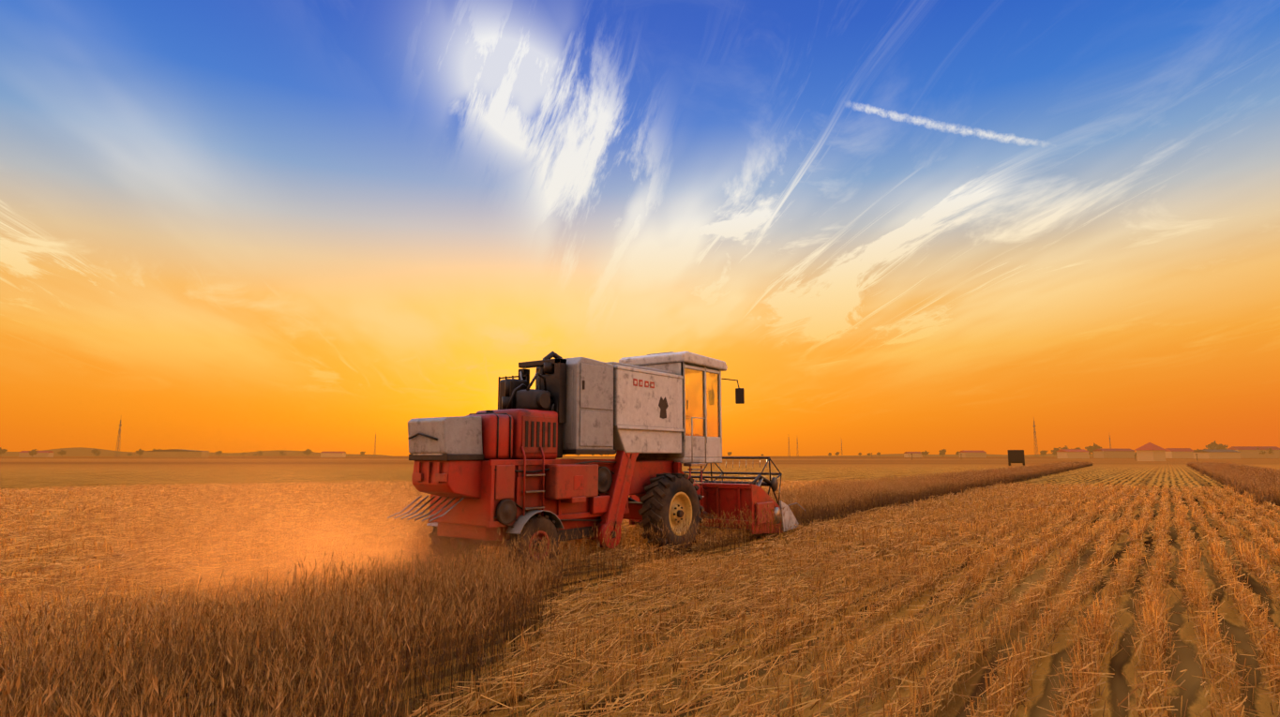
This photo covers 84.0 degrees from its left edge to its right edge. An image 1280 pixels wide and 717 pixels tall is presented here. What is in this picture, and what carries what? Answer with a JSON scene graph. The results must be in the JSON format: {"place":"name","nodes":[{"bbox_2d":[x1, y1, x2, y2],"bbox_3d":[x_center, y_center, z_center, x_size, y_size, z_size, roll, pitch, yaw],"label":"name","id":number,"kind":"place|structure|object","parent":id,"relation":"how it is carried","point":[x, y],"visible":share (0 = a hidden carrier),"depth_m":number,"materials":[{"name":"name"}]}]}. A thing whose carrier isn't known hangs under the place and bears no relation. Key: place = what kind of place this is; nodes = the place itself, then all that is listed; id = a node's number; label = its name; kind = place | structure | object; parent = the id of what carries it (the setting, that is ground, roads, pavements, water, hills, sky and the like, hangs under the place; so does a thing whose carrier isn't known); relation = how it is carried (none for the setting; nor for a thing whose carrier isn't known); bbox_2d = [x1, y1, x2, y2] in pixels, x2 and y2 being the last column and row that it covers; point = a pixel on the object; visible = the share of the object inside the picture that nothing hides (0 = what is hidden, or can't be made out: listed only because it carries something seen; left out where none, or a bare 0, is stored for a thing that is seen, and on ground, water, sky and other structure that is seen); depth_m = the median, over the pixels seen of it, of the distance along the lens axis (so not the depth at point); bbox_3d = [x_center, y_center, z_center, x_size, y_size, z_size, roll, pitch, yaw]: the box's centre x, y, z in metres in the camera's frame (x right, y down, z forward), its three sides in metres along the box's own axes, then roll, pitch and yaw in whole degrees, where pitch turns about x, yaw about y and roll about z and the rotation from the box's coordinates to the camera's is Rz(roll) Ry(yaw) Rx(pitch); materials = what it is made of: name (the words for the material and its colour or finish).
{"place":"outdoors","nodes":[
{"label":"outdoors","id":0,"kind":"place"},
{"bbox_2d":[0,447,1228,456],"bbox_3d":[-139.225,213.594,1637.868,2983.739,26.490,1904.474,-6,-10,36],"label":"ridge","id":1,"kind":"structure","parent":0,"point":[78,452],"depth_m":2050.90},
{"bbox_2d":[0,455,1279,716],"bbox_3d":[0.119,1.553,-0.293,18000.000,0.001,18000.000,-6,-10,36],"label":"ground","id":2,"kind":"structure","parent":0,"point":[26,473],"depth_m":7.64,"materials":[{"name":"plant"}]},
{"bbox_2d":[0,447,7,455],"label":"tree","id":3,"kind":"object","parent":2,"relation":"on","point":[2,451],"depth_m":919.58,"materials":[{"name":"green plant"}]},
{"bbox_2d":[29,449,38,455],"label":"tree","id":4,"kind":"object","parent":2,"relation":"on","point":[33,452],"depth_m":846.06,"materials":[{"name":"green plant"}]},
{"bbox_2d":[57,449,66,456],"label":"tree","id":5,"kind":"object","parent":2,"relation":"on","point":[62,452],"depth_m":801.06,"materials":[{"name":"green plant"}]},
{"bbox_2d":[90,449,100,454],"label":"tree","id":6,"kind":"object","parent":2,"relation":"on","point":[96,451],"depth_m":989.86,"materials":[{"name":"green plant"}]},
{"bbox_2d":[114,420,121,457],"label":"mast","id":7,"kind":"object","parent":2,"relation":"on","point":[117,447],"depth_m":802.99,"materials":[{"name":"metal"}]},
{"bbox_2d":[135,449,144,457],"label":"tree","id":8,"kind":"object","parent":2,"relation":"on","point":[140,452],"depth_m":830.58,"materials":[{"name":"green plant"}]},
{"bbox_2d":[142,449,209,457],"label":"shed","id":9,"kind":"structure","parent":2,"relation":"on","point":[173,453],"depth_m":742.23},
{"bbox_2d":[279,451,286,455],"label":"tree","id":10,"kind":"object","parent":2,"relation":"on","point":[283,454],"depth_m":867.26,"materials":[{"name":"green plant"}]},
{"bbox_2d":[301,449,312,455],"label":"tree","id":11,"kind":"object","parent":2,"relation":"on","point":[307,451],"depth_m":812.95,"materials":[{"name":"green plant"}]},
{"bbox_2d":[387,351,805,567],"bbox_3d":[-0.398,1.551,12.450,3.182,3.537,8.690,-6,-10,36],"label":"combine harvester","id":12,"kind":"object","parent":2,"relation":"on","point":[653,422],"visible":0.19,"depth_m":10.64,"materials":[{"name":"metal"}]},
{"bbox_2d":[0,461,1279,716],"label":"wheat crop","id":13,"kind":"object","parent":2,"relation":"on","point":[381,624],"visible":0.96,"depth_m":4.54,"materials":[{"name":"yellow plant"}]},
{"bbox_2d":[18,446,1279,458],"bbox_3d":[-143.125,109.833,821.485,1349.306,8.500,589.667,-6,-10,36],"label":"buildings","id":14,"kind":"structure","parent":2,"relation":"on","point":[1242,452],"depth_m":521.73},
{"bbox_2d":[938,449,946,455],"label":"tree","id":15,"kind":"object","parent":2,"relation":"on","point":[942,452],"visible":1,"depth_m":864.35,"materials":[{"name":"green plant"}]},
{"bbox_2d":[1007,450,1024,466],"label":"billboard","id":16,"kind":"object","parent":2,"relation":"on","point":[1016,456],"visible":0.96,"depth_m":111.81,"materials":[{"name":"paint"}]},
{"bbox_2d":[871,452,1197,461],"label":"posts","id":17,"kind":"object","parent":2,"relation":"on","point":[961,454],"visible":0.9,"depth_m":277.65,"materials":[{"name":"brown wood"}]},
{"bbox_2d":[1033,419,1039,457],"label":"mast","id":18,"kind":"object","parent":2,"relation":"on","point":[1035,452],"visible":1,"depth_m":869.65,"materials":[{"name":"metal"}]},
{"bbox_2d":[1039,450,1047,455],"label":"tree","id":19,"kind":"object","parent":2,"relation":"on","point":[1044,452],"visible":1,"depth_m":702.72,"materials":[{"name":"green plant"}]},
{"bbox_2d":[1051,447,1061,454],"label":"tree","id":20,"kind":"object","parent":2,"relation":"on","point":[1055,450],"visible":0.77,"depth_m":601.15,"materials":[{"name":"green plant"}]},
{"bbox_2d":[1084,442,1102,453],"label":"tree","id":21,"kind":"object","parent":2,"relation":"on","point":[1091,449],"visible":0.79,"depth_m":555.18,"materials":[{"name":"green plant"}]},
{"bbox_2d":[1133,442,1166,461],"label":"farm hut","id":22,"kind":"object","parent":2,"relation":"on","point":[1150,452],"visible":1,"depth_m":208.21,"materials":[{"name":"white paint"}]},
{"bbox_2d":[1205,440,1228,450],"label":"tree","id":23,"kind":"object","parent":2,"relation":"on","point":[1208,446],"visible":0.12,"depth_m":564.33,"materials":[{"name":"green plant"}]},
{"bbox_2d":[1213,445,1226,450],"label":"tree","id":24,"kind":"object","parent":2,"relation":"on","point":[1217,447],"visible":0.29,"depth_m":503.83,"materials":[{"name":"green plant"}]},
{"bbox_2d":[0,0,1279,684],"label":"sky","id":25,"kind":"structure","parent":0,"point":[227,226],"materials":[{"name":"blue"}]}
]}

